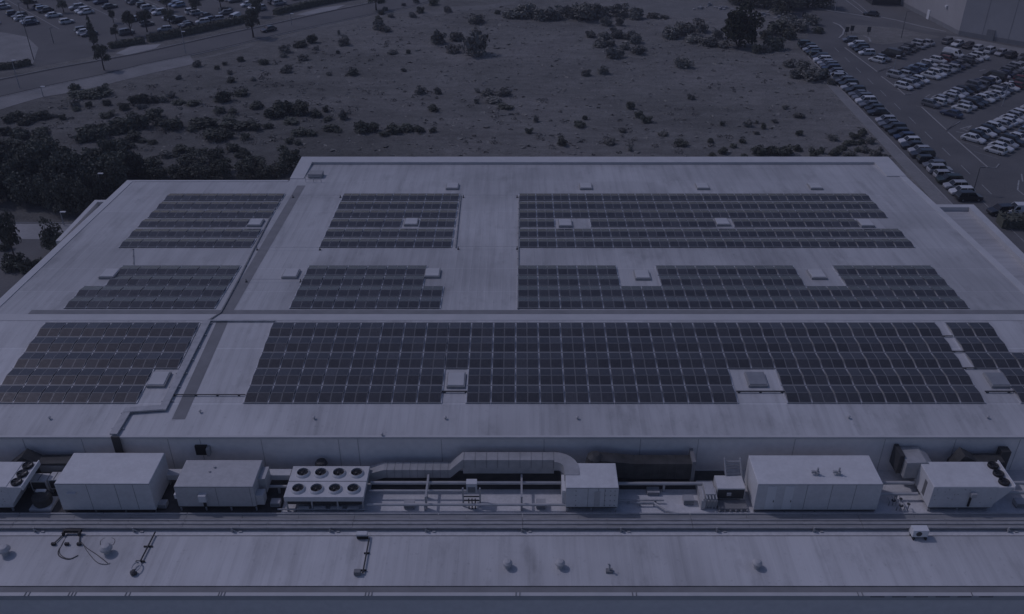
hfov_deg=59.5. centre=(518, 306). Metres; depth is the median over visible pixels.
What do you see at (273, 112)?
shrub
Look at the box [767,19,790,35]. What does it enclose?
shrub
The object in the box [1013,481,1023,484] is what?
pipe run
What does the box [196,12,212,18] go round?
parked car
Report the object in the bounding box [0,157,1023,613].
warehouse building
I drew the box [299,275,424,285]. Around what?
solar panel row
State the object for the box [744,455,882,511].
air handling unit
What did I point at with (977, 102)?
parked car
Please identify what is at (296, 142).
shrub
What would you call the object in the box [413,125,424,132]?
shrub
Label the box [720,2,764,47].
tree
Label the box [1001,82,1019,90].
parked car
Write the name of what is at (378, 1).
tree
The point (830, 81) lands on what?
shrub
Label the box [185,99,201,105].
shrub
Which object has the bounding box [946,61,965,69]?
parked car
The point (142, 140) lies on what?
shrub
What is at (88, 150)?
tree
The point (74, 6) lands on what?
parked car
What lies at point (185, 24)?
parked car
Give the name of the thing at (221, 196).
solar panel row
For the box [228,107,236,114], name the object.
shrub
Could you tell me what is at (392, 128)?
shrub
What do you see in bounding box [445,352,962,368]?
solar panel row
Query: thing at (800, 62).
shrub
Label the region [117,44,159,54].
paved crossing
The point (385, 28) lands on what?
shrub
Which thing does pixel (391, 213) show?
solar panel row
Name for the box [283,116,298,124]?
shrub
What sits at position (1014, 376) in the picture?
solar panel row
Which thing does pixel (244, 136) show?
shrub
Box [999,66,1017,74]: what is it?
parked car
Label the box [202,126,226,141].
shrub
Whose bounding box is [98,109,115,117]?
shrub
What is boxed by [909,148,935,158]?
parked car
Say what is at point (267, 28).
parked car
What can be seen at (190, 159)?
tree
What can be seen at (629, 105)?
shrub
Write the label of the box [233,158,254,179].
tree
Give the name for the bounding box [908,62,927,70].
parked car
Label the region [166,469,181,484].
service trunk
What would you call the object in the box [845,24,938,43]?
grass island
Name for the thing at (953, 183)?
parked car
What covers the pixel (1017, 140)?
parked car
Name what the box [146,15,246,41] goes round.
hedge
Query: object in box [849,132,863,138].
shrub
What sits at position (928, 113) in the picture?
kerb
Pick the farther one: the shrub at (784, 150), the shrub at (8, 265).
the shrub at (784, 150)
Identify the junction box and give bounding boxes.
[157,499,168,508]
[270,498,281,507]
[404,500,414,508]
[536,499,545,508]
[646,487,659,494]
[682,495,694,504]
[1012,498,1023,507]
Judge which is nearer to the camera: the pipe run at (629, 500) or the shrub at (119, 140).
the pipe run at (629, 500)
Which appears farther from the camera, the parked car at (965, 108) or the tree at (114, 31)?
the tree at (114, 31)
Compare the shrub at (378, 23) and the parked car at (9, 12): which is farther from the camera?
the parked car at (9, 12)
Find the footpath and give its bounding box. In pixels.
[195,9,416,59]
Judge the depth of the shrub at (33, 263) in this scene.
135.72 m
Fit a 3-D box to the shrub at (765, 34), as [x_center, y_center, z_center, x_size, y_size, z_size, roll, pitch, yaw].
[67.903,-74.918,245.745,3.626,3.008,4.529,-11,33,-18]
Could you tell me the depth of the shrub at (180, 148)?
175.42 m
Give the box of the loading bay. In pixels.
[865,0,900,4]
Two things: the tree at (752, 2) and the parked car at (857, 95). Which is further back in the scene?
the tree at (752, 2)
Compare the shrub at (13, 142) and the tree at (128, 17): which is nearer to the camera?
the shrub at (13, 142)
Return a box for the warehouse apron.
[946,36,1023,56]
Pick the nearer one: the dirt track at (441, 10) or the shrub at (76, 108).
the shrub at (76, 108)
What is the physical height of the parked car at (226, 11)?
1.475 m
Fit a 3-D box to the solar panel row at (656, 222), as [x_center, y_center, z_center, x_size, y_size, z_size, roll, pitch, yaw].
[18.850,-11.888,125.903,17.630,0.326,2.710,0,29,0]
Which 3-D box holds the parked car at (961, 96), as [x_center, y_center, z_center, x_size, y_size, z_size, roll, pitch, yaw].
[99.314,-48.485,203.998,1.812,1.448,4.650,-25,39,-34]
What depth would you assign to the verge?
250.66 m
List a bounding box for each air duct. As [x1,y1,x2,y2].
[11,448,72,472]
[368,452,579,481]
[585,448,695,481]
[889,444,931,477]
[947,446,1011,468]
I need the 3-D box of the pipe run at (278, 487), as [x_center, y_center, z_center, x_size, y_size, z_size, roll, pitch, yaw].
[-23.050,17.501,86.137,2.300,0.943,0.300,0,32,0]
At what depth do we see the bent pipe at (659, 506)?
84.40 m
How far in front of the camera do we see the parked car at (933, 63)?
224.01 m
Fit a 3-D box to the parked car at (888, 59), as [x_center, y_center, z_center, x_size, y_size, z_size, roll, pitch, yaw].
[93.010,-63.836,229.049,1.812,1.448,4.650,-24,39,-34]
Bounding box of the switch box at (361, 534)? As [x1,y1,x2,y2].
[356,531,368,538]
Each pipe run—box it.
[269,485,286,492]
[277,508,365,511]
[367,503,564,510]
[369,490,465,498]
[370,481,560,489]
[618,482,701,491]
[618,499,663,503]
[880,492,917,498]
[882,481,914,488]
[1008,491,1023,493]
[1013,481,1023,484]
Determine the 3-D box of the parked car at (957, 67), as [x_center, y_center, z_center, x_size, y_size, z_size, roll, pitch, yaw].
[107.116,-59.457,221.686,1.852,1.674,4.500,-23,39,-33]
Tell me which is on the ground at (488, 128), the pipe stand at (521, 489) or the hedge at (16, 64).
the hedge at (16, 64)
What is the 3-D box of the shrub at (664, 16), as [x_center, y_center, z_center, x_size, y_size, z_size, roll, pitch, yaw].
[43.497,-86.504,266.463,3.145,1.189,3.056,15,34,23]
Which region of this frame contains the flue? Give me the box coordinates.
[606,563,612,573]
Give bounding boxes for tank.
[29,489,58,511]
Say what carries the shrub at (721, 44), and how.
on the ground at (488, 128)
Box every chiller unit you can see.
[0,460,40,510]
[914,460,1015,510]
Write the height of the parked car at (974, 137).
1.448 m
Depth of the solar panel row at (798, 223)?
125.41 m
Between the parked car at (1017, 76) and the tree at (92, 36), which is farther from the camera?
the tree at (92, 36)
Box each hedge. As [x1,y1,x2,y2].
[0,58,31,69]
[107,37,144,48]
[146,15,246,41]
[272,0,348,14]
[996,209,1023,229]
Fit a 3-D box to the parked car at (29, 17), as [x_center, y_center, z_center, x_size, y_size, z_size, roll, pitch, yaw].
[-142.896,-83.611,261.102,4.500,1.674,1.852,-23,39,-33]
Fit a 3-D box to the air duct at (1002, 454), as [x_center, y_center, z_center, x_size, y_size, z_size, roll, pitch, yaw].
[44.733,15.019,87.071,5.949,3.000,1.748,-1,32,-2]
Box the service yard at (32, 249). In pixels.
[0,239,52,297]
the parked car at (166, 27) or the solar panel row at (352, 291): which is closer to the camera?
the solar panel row at (352, 291)
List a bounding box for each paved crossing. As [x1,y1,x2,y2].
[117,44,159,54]
[297,5,343,14]
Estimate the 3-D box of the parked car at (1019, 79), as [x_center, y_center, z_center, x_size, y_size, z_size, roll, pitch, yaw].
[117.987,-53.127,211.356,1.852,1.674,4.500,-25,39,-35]
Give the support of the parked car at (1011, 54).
on the car park at (999, 183)
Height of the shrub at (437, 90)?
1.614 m
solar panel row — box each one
[0,368,154,385]
[0,385,145,403]
[13,352,185,368]
[23,337,192,352]
[35,322,199,337]
[63,297,221,308]
[74,286,228,296]
[105,275,234,285]
[117,265,240,275]
[118,238,255,247]
[128,229,262,237]
[137,219,250,226]
[147,210,275,217]
[156,202,280,208]
[163,193,285,200]
[243,385,443,403]
[249,368,444,385]
[255,352,446,368]
[261,337,447,352]
[267,322,449,336]
[289,297,441,308]
[294,286,443,296]
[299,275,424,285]
[305,265,427,274]
[319,238,452,247]
[324,229,454,237]
[328,219,402,226]
[333,210,457,217]
[337,202,458,208]
[341,193,459,200]
[418,219,455,226]
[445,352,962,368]
[446,337,952,351]
[448,322,942,336]
[465,385,738,403]
[467,368,733,385]
[517,265,617,275]
[517,275,620,285]
[517,286,958,296]
[518,297,969,308]
[519,193,871,200]
[519,202,879,208]
[519,210,887,217]
[519,219,554,226]
[519,229,905,237]
[519,238,914,247]
[589,219,716,226]
[655,265,798,275]
[658,275,805,285]
[730,219,860,226]
[774,368,974,385]
[781,385,985,403]
[832,265,938,275]
[839,275,948,285]
[944,322,998,336]
[953,337,1009,352]
[963,352,1023,368]
[997,368,1023,384]
[1010,385,1023,403]
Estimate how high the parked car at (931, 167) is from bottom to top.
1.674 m
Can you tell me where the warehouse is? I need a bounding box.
[900,0,1023,45]
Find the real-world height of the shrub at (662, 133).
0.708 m
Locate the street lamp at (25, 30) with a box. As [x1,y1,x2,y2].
[17,2,33,59]
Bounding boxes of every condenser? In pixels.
[30,473,51,492]
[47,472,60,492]
[284,466,369,510]
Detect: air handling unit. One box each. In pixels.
[54,453,169,511]
[174,460,271,510]
[561,463,618,511]
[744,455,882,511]
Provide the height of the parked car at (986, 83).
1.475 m
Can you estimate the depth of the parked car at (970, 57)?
227.03 m
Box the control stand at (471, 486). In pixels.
[462,479,480,508]
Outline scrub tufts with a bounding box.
[19,38,813,156]
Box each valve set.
[887,496,902,505]
[895,501,910,510]
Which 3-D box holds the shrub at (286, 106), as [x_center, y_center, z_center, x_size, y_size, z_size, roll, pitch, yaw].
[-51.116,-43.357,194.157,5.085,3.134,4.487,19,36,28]
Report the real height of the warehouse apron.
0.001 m
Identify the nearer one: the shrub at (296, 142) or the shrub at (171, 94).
the shrub at (296, 142)
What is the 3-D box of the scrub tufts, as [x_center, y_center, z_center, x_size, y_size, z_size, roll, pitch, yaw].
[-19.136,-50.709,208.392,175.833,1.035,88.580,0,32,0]
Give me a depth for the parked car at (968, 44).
238.20 m
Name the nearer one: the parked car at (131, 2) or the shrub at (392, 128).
the shrub at (392, 128)
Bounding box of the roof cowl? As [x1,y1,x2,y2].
[315,458,327,465]
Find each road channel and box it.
[0,0,384,79]
[0,1,428,96]
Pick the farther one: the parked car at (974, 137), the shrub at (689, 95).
the shrub at (689, 95)
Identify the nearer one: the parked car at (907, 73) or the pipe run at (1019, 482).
the pipe run at (1019, 482)
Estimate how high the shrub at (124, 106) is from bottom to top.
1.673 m
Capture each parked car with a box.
[0,3,10,9]
[5,10,19,15]
[11,11,27,18]
[13,14,28,20]
[19,16,36,22]
[21,19,39,25]
[31,4,46,9]
[35,5,44,10]
[37,6,53,12]
[45,11,62,17]
[58,18,74,24]
[68,2,83,9]
[74,5,89,12]
[74,26,86,32]
[76,28,86,34]
[77,8,94,14]
[79,30,97,36]
[92,0,108,4]
[101,3,117,8]
[117,28,134,35]
[127,0,143,4]
[135,1,148,7]
[139,20,154,26]
[140,4,155,10]
[151,7,165,15]
[157,25,171,31]
[168,0,179,5]
[170,15,185,23]
[171,1,185,7]
[177,20,193,26]
[181,22,196,27]
[184,7,200,14]
[189,9,203,15]
[195,17,209,23]
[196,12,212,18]
[211,15,224,20]
[218,6,232,11]
[218,8,232,14]
[228,12,241,18]
[240,1,249,6]
[253,4,266,10]
[260,25,276,32]
[272,0,286,5]
[797,40,812,45]
[800,43,815,48]
[802,45,818,50]
[805,48,822,53]
[808,50,819,56]
[811,52,828,58]
[813,55,831,62]
[817,58,833,64]
[819,60,837,66]
[821,63,840,69]
[828,70,848,76]
[829,67,843,72]
[830,72,847,79]
[835,75,853,82]
[838,78,858,85]
[840,83,857,89]
[842,36,857,42]
[845,85,866,92]
[848,40,865,46]
[848,89,866,96]
[851,43,869,49]
[851,92,872,99]
[854,46,869,51]
[855,95,876,103]
[858,48,875,55]
[858,100,878,107]
[863,10,879,16]
[864,103,884,110]
[866,107,889,115]
[868,55,885,63]
[872,53,891,61]
[875,115,896,121]
[877,119,898,126]
[881,47,903,58]
[883,122,906,130]
[886,69,905,79]
[887,127,909,135]
[893,131,915,139]
[894,80,912,90]
[897,44,915,51]
[898,46,911,53]
[898,66,917,74]
[898,136,920,143]
[900,69,911,76]
[900,140,924,149]
[901,77,920,88]
[903,42,919,50]
[907,145,930,151]
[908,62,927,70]
[908,76,924,85]
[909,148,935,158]
[910,65,922,72]
[911,38,929,46]
[912,74,929,83]
[913,42,925,48]
[916,154,937,163]
[920,59,937,67]
[920,70,940,79]
[921,62,933,68]
[921,98,940,108]
[922,159,946,167]
[923,38,934,45]
[926,163,953,173]
[927,67,946,77]
[929,55,946,62]
[930,97,947,105]
[931,94,953,103]
[933,169,953,176]
[935,173,963,183]
[936,63,956,72]
[939,67,950,74]
[939,108,963,118]
[940,51,957,59]
[940,54,952,61]
[941,36,954,44]
[942,47,963,58]
[942,179,968,189]
[943,89,965,99]
[944,92,958,100]
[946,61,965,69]
[948,62,961,71]
[948,185,974,194]
[950,87,969,95]
[951,39,964,46]
[951,103,972,112]
[954,59,970,67]
[954,190,983,201]
[956,84,973,93]
[957,99,977,109]
[960,132,985,143]
[961,55,978,62]
[961,58,974,64]
[962,41,974,48]
[963,96,984,107]
[964,84,981,92]
[965,79,986,89]
[967,53,983,61]
[968,128,989,139]
[971,50,989,59]
[972,44,984,50]
[972,95,989,105]
[974,76,995,85]
[975,126,996,137]
[976,93,995,102]
[977,79,989,86]
[978,92,999,99]
[979,123,1000,134]
[980,75,1001,83]
[982,69,1007,81]
[983,45,997,53]
[983,89,1006,97]
[984,144,1007,155]
[986,120,1006,131]
[986,203,1013,216]
[987,140,1013,151]
[988,85,1010,95]
[991,119,1012,128]
[993,116,1018,126]
[994,48,1007,55]
[997,137,1018,148]
[998,84,1014,93]
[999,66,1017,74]
[999,69,1014,76]
[999,113,1023,123]
[999,132,1023,145]
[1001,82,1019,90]
[1004,50,1018,58]
[1005,64,1022,72]
[1007,77,1023,81]
[1007,110,1023,119]
[1008,202,1023,213]
[1009,61,1023,70]
[1010,81,1023,88]
[1011,131,1023,140]
[1013,74,1023,78]
[1013,107,1023,113]
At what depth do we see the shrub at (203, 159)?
170.75 m
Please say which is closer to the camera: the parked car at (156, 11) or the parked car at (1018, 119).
the parked car at (1018, 119)
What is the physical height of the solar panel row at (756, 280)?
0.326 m
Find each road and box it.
[0,0,427,95]
[4,224,70,238]
[796,0,956,34]
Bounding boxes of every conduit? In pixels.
[174,394,245,395]
[736,391,784,392]
[985,391,1014,392]
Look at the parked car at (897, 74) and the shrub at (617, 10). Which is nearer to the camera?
the parked car at (897, 74)
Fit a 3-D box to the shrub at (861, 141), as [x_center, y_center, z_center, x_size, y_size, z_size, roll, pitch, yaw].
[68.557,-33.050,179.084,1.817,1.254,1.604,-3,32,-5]
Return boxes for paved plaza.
[0,32,37,63]
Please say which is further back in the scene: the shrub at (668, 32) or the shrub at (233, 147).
the shrub at (668, 32)
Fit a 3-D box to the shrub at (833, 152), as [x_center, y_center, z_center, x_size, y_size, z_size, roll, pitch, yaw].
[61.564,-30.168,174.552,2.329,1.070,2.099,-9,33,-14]
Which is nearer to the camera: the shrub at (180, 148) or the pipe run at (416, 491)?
the pipe run at (416, 491)
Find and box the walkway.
[0,513,1023,532]
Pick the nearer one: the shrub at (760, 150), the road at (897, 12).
the shrub at (760, 150)
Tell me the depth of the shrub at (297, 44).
239.16 m
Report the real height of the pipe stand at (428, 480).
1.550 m
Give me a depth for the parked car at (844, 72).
216.61 m
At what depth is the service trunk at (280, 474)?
86.50 m
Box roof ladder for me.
[724,458,742,478]
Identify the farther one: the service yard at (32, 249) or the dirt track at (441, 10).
the dirt track at (441, 10)
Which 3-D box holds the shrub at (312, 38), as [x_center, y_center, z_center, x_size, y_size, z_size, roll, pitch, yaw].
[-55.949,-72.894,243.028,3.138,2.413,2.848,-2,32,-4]
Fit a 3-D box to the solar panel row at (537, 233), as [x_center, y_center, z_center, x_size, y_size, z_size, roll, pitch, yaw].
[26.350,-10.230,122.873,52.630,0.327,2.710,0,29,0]
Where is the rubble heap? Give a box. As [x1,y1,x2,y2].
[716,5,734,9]
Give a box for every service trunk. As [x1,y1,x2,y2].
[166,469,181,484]
[270,469,291,479]
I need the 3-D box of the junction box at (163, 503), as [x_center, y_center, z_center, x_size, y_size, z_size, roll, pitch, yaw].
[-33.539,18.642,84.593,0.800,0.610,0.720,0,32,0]
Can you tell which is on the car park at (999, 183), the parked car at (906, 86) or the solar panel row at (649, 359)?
the parked car at (906, 86)
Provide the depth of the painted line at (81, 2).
274.53 m
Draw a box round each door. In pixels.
[468,487,474,492]
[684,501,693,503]
[985,29,995,40]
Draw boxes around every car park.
[0,0,307,70]
[788,0,1023,252]
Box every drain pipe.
[130,532,155,575]
[354,538,369,575]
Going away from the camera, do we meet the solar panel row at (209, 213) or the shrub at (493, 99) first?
the solar panel row at (209, 213)
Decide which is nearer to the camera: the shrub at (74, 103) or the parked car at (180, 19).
the shrub at (74, 103)
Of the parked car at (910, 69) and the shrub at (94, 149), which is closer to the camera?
the shrub at (94, 149)
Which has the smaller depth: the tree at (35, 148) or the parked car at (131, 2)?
the tree at (35, 148)
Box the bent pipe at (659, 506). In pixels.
[635,502,677,514]
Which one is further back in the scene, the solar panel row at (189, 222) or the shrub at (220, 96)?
the shrub at (220, 96)
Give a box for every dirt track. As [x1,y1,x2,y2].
[420,1,518,15]
[616,1,788,18]
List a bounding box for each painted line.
[8,0,218,28]
[835,48,1023,235]
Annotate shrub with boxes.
[0,114,16,123]
[0,126,11,135]
[0,137,5,145]
[0,242,10,250]
[0,258,18,272]
[1,252,25,263]
[4,138,23,148]
[7,127,31,138]
[9,110,24,117]
[13,116,35,125]
[14,257,31,273]
[23,110,42,120]
[28,257,41,267]
[31,126,48,133]
[31,129,49,137]
[36,110,51,119]
[42,136,59,146]
[55,145,72,152]
[57,114,66,119]
[67,89,87,99]
[68,83,81,90]
[68,99,79,106]
[71,106,80,110]
[71,130,88,142]
[73,124,91,132]
[78,125,101,141]
[82,126,108,141]
[84,101,92,106]
[85,88,113,99]
[85,147,98,155]
[92,122,106,127]
[97,83,108,94]
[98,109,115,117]
[101,99,111,105]
[106,117,139,129]
[108,137,127,149]
[116,102,130,110]
[124,129,141,141]
[125,111,150,128]
[127,93,145,104]
[138,137,147,143]
[144,108,163,119]
[146,95,157,102]
[147,139,157,144]
[156,94,168,102]
[157,118,182,129]
[158,150,172,158]
[167,91,175,97]
[171,98,185,104]
[172,144,187,153]
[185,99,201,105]
[185,124,200,131]
[185,147,195,153]
[188,117,219,129]
[192,60,201,66]
[193,157,206,162]
[196,147,207,154]
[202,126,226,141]
[212,105,225,113]
[213,91,233,102]
[218,114,239,128]
[219,128,234,138]
[225,143,239,150]
[226,77,234,82]
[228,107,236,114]
[230,120,248,129]
[233,152,242,157]
[234,88,248,96]
[236,56,244,61]
[236,147,246,151]
[240,132,250,139]
[241,150,250,155]
[246,118,261,130]
[249,100,264,108]
[258,59,269,65]
[262,123,273,128]
[263,106,284,118]
[272,100,294,116]
[278,44,290,52]
[279,52,287,57]
[280,64,291,73]
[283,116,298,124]
[283,136,295,143]
[290,127,307,136]
[292,40,305,47]
[292,99,308,115]
[293,139,301,144]
[297,54,308,60]
[305,129,316,136]
[306,34,317,43]
[310,109,322,118]
[321,124,339,131]
[322,105,328,111]
[323,115,333,120]
[338,37,349,44]
[338,109,348,119]
[347,67,358,75]
[353,120,370,132]
[367,122,379,131]
[372,19,384,30]
[378,131,389,136]
[379,25,391,31]
[385,122,401,134]
[387,49,397,54]
[399,123,413,132]
[408,12,416,17]
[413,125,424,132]
[414,85,426,94]
[416,6,424,12]
[427,103,438,111]
[428,0,439,5]
[430,29,446,44]
[433,87,441,94]
[443,6,451,11]
[444,44,460,53]
[448,31,463,40]
[461,27,489,56]
[468,13,484,24]
[481,88,494,95]
[484,95,501,103]
[496,87,511,96]
[497,102,513,109]
[501,9,518,18]
[513,3,535,18]
[525,127,533,133]
[531,6,553,20]
[544,9,564,19]
[554,4,566,12]
[557,135,567,145]
[562,5,577,18]
[570,2,603,20]
[573,120,585,127]
[581,69,590,76]
[585,30,595,37]
[592,39,606,47]
[595,6,610,18]
[597,31,611,40]
[597,65,608,74]
[599,16,612,25]
[604,46,625,58]
[604,138,616,144]
[606,39,615,45]
[608,2,628,17]
[609,26,622,38]
[615,16,624,25]
[620,42,629,49]
[622,32,629,39]
[626,101,634,109]
[628,6,643,19]
[628,30,641,43]
[629,45,643,54]
[634,111,643,118]
[640,115,652,123]
[646,12,659,18]
[657,131,667,135]
[659,14,669,18]
[661,25,680,39]
[673,57,693,68]
[674,21,700,35]
[674,138,688,146]
[684,33,700,43]
[687,93,694,99]
[692,17,708,32]
[698,36,721,46]
[708,152,716,156]
[712,28,723,38]
[716,41,728,47]
[718,147,727,154]
[742,119,753,126]
[750,144,767,156]
[751,43,763,53]
[758,29,772,38]
[762,44,772,52]
[763,35,786,51]
[766,145,778,154]
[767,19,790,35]
[776,144,794,156]
[779,13,797,24]
[782,27,796,38]
[782,58,796,67]
[787,18,810,31]
[789,69,802,78]
[793,112,804,117]
[793,144,802,151]
[795,59,810,68]
[795,64,808,77]
[795,130,803,134]
[800,66,826,80]
[802,13,821,24]
[808,146,820,156]
[811,26,824,33]
[821,67,829,78]
[826,133,839,140]
[827,77,835,84]
[828,149,839,156]
[842,139,851,145]
[847,149,857,156]
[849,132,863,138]
[858,139,865,144]
[859,144,870,153]
[865,137,877,143]
[869,149,881,156]
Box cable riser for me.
[111,436,123,452]
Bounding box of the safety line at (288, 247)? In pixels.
[256,247,320,249]
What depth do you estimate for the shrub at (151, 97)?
200.65 m
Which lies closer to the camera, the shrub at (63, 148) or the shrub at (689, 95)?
the shrub at (63, 148)
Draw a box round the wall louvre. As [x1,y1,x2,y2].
[194,445,211,455]
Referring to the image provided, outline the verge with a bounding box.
[0,0,367,78]
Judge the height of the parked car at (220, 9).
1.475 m
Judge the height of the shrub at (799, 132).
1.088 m
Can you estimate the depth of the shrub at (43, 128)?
184.07 m
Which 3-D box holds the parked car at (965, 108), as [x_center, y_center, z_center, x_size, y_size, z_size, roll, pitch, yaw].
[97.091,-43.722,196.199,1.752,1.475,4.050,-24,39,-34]
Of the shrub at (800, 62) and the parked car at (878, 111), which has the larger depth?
the shrub at (800, 62)
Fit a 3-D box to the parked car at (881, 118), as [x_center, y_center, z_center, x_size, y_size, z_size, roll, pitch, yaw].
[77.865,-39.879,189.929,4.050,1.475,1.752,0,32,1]
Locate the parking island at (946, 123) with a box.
[848,49,957,128]
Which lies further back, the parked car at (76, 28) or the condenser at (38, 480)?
the parked car at (76, 28)
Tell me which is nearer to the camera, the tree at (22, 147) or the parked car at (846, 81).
the tree at (22, 147)
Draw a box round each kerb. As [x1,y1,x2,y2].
[0,2,427,97]
[1,1,376,78]
[1,222,72,222]
[807,56,952,203]
[809,6,945,41]
[844,47,999,167]
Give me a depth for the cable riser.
86.81 m
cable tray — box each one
[109,320,212,434]
[208,199,279,319]
[211,320,274,321]
[455,195,461,246]
[517,197,518,308]
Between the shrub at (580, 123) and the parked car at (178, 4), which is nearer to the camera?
the shrub at (580, 123)
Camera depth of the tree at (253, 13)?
244.78 m
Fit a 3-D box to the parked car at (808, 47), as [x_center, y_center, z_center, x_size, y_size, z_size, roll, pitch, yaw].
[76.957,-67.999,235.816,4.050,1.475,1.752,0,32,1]
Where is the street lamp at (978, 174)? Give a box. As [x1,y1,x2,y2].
[974,166,985,188]
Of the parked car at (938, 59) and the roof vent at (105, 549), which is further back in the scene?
the parked car at (938, 59)
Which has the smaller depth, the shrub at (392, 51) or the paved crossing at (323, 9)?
the shrub at (392, 51)
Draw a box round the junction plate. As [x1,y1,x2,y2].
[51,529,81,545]
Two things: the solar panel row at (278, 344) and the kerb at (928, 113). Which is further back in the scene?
the kerb at (928, 113)
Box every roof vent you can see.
[0,544,10,556]
[99,543,112,555]
[502,559,512,569]
[555,559,564,569]
[752,559,761,569]
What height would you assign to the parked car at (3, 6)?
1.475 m
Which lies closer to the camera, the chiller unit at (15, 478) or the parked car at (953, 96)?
the chiller unit at (15, 478)
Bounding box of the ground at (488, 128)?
[0,0,931,223]
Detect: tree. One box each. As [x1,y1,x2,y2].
[0,208,21,260]
[1,147,26,170]
[3,171,34,204]
[7,143,36,167]
[20,0,32,8]
[24,136,56,169]
[37,216,62,250]
[56,0,67,12]
[69,180,94,213]
[79,168,107,200]
[80,147,101,157]
[85,14,97,44]
[89,166,119,195]
[91,44,110,69]
[95,149,129,186]
[96,137,116,155]
[107,9,114,22]
[110,24,118,39]
[115,142,135,175]
[120,148,143,175]
[121,10,135,35]
[135,9,151,31]
[135,155,160,177]
[147,165,168,179]
[160,0,170,9]
[161,8,176,24]
[165,164,193,179]
[176,150,203,170]
[188,0,200,8]
[189,161,214,179]
[203,147,224,170]
[210,157,232,179]
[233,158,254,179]
[242,7,259,37]
[245,155,265,171]
[248,0,262,10]
[253,159,273,179]
[271,156,290,177]
[276,143,302,167]
[367,0,385,9]
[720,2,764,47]
[727,0,743,3]
[739,0,758,5]
[756,0,776,7]
[769,0,797,13]
[788,0,807,8]
[804,0,819,7]
[812,0,835,7]
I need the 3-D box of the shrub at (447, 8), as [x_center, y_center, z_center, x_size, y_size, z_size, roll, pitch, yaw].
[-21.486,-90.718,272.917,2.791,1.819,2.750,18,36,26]
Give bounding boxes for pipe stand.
[425,474,429,507]
[521,474,522,502]
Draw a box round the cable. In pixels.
[58,535,77,559]
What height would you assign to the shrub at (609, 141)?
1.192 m
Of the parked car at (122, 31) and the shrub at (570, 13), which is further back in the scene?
the shrub at (570, 13)
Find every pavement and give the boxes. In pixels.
[0,56,193,108]
[824,81,950,203]
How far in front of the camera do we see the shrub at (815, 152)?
173.54 m
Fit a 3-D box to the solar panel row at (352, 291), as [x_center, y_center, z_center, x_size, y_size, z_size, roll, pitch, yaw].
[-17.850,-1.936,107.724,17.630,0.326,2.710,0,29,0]
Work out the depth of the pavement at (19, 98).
214.85 m
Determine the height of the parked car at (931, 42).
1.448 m
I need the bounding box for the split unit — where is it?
[909,525,928,539]
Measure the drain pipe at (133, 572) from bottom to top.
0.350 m
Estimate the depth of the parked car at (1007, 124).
186.52 m

